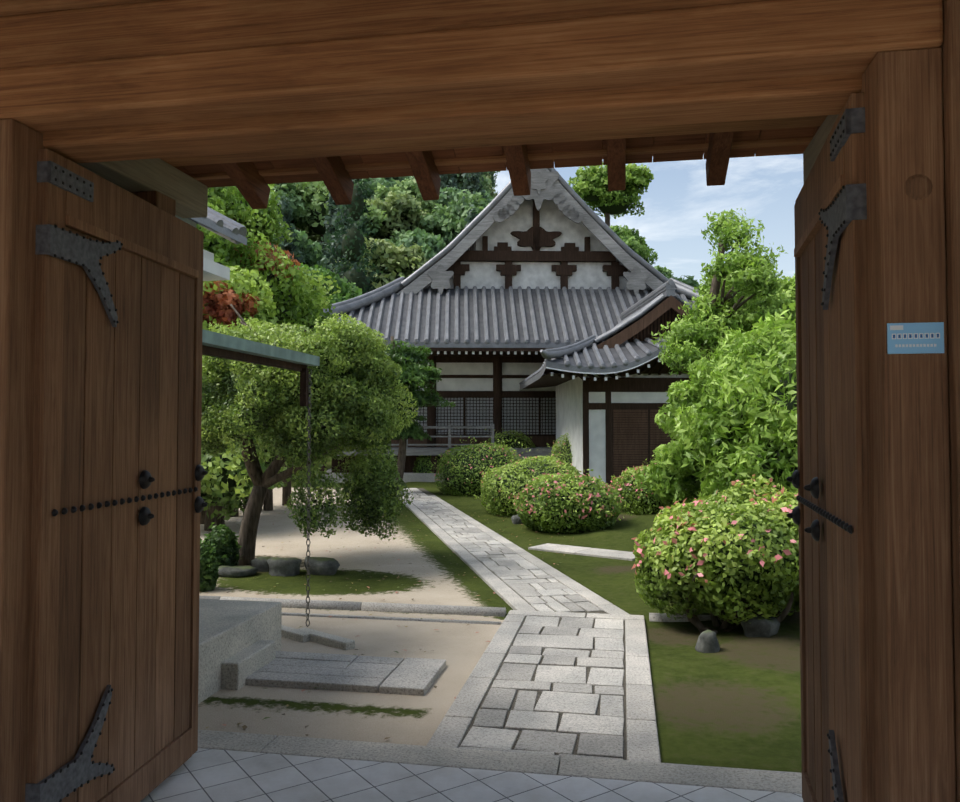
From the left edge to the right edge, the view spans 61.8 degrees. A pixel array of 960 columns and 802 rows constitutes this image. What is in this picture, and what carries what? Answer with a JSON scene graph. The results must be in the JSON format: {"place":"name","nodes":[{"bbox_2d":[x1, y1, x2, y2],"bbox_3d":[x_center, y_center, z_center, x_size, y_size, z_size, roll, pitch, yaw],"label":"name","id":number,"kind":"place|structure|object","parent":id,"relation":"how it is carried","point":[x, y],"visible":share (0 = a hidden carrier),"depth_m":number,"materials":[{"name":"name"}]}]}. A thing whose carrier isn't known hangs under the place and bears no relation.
{"place":"outdoors","nodes":[
{"label":"outdoors","id":0,"kind":"place"},
{"bbox_2d":[198,456,801,772],"bbox_3d":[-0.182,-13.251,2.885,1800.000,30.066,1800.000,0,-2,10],"label":"ground","id":1,"kind":"structure","parent":0,"point":[734,701],"depth_m":6.18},
{"bbox_2d":[199,522,242,591],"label":"shrub leaves","id":2,"kind":"object","parent":1,"relation":"on","point":[219,545],"visible":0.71,"depth_m":9.18,"materials":[{"name":"green plant"}]},
{"bbox_2d":[175,207,354,703],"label":"side building","id":3,"kind":"structure","parent":1,"relation":"on","point":[239,642],"depth_m":5.73,"materials":[{"name":"stone"}]},
{"bbox_2d":[196,184,356,520],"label":"trees","id":4,"kind":"object","parent":1,"relation":"on","point":[270,292],"visible":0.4,"depth_m":15.15,"materials":[{"name":"green plant"}]},
{"bbox_2d":[201,304,418,564],"bbox_3d":[-2.219,0.447,10.004,2.876,3.262,2.744,-1,-2,37],"label":"tree trunk and limbs","id":5,"kind":"object","parent":1,"relation":"on","point":[349,409],"visible":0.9,"depth_m":9.26,"materials":[{"name":"green plant"}]},
{"bbox_2d":[200,505,564,739],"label":"fallen leaves","id":6,"kind":"object","parent":1,"relation":"on","point":[244,727],"visible":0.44,"depth_m":8.00,"materials":[{"name":"brown plant"}]},
{"bbox_2d":[384,336,455,488],"bbox_3d":[-2.029,0.362,20.298,2.837,4.031,2.780,0,-2,10],"label":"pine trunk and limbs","id":7,"kind":"object","parent":1,"relation":"on","point":[416,368],"visible":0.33,"depth_m":20.09,"materials":[{"name":"green plant"}]},
{"bbox_2d":[199,488,736,762],"bbox_3d":[-0.527,2.080,12.057,13.394,0.124,15.832,-1,-2,31],"label":"path joint bed","id":8,"kind":"object","parent":1,"relation":"on","point":[548,675],"visible":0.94,"depth_m":5.53,"materials":[{"name":"stone"}]},
{"bbox_2d":[140,748,802,801],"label":"gate floor tiles","id":9,"kind":"object","parent":1,"relation":"on","point":[207,775],"depth_m":3.49,"materials":[{"name":"grey stone"}]},
{"bbox_2d":[0,0,959,801],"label":"gate posts and panels","id":10,"kind":"object","parent":9,"relation":"on","point":[130,130],"visible":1,"depth_m":2.56,"materials":[{"name":"brown wood"}]},
{"bbox_2d":[200,163,794,530],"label":"forest trees","id":11,"kind":"object","parent":1,"relation":"on","point":[376,233],"visible":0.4,"depth_m":62.97,"materials":[{"name":"green plant"}]},
{"bbox_2d":[218,514,779,652],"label":"garden rocks","id":12,"kind":"object","parent":1,"relation":"on","point":[708,641],"visible":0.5,"depth_m":9.05,"materials":[{"name":"grey stone"}]},
{"bbox_2d":[319,168,679,472],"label":"temple","id":13,"kind":"structure","parent":1,"relation":"on","point":[546,185],"depth_m":26.61,"materials":[{"name":"white paint"}]},
{"bbox_2d":[334,424,558,462],"bbox_3d":[1.991,1.596,24.627,13.900,1.800,3.050,0,-2,-2],"label":"veranda railing","id":14,"kind":"object","parent":13,"relation":"attached to","point":[541,451],"visible":0.17,"depth_m":24.51,"materials":[{"name":"wood"}]},
{"bbox_2d":[411,398,555,433],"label":"lattice windows","id":15,"kind":"structure","parent":13,"relation":"attached to","point":[484,411],"depth_m":26.18,"materials":[{"name":"brown wood"}]},
{"bbox_2d":[317,168,702,482],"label":"temple roof","id":16,"kind":"structure","parent":13,"relation":"attached to","point":[510,317],"depth_m":25.40,"materials":[{"name":"grey tile"}]},
{"bbox_2d":[431,351,537,353],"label":"rafter ends","id":17,"kind":"object","parent":16,"relation":"attached to","point":[501,352],"visible":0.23,"depth_m":24.01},
{"bbox_2d":[198,730,801,793],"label":"gate kerb stones","id":18,"kind":"object","parent":1,"relation":"on","point":[718,777],"visible":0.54,"depth_m":3.74,"materials":[{"name":"stone"}]},
{"bbox_2d":[413,428,799,633],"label":"trimmed bushes","id":19,"kind":"object","parent":1,"relation":"on","point":[731,551],"visible":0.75,"depth_m":6.80,"materials":[{"name":"green plant"}]},
{"bbox_2d":[523,295,694,485],"bbox_3d":[4.615,-0.049,22.067,6.400,4.920,7.150,0,-2,-2],"label":"entrance","id":20,"kind":"object","parent":1,"relation":"on","point":[636,436],"depth_m":19.58,"materials":[{"name":"white paint"}]},
{"bbox_2d":[519,279,692,389],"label":"entrance roof","id":21,"kind":"structure","parent":20,"relation":"attached to","point":[581,356],"depth_m":19.13,"materials":[{"name":"grey tile"}]},
{"bbox_2d":[546,353,664,380],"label":"rafter ends","id":22,"kind":"object","parent":21,"relation":"attached to","point":[616,377],"visible":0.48,"depth_m":18.49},
{"bbox_2d":[634,208,797,506],"bbox_3d":[3.327,-0.541,10.247,2.643,5.139,5.745,0,-2,10],"label":"foliage","id":23,"kind":"object","parent":1,"relation":"on","point":[730,410],"visible":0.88,"depth_m":9.19,"materials":[{"name":"green plant"}]},
{"bbox_2d":[492,154,803,283],"label":"sky","id":24,"kind":"structure","parent":0,"point":[678,197],"materials":[{"name":"blue"}]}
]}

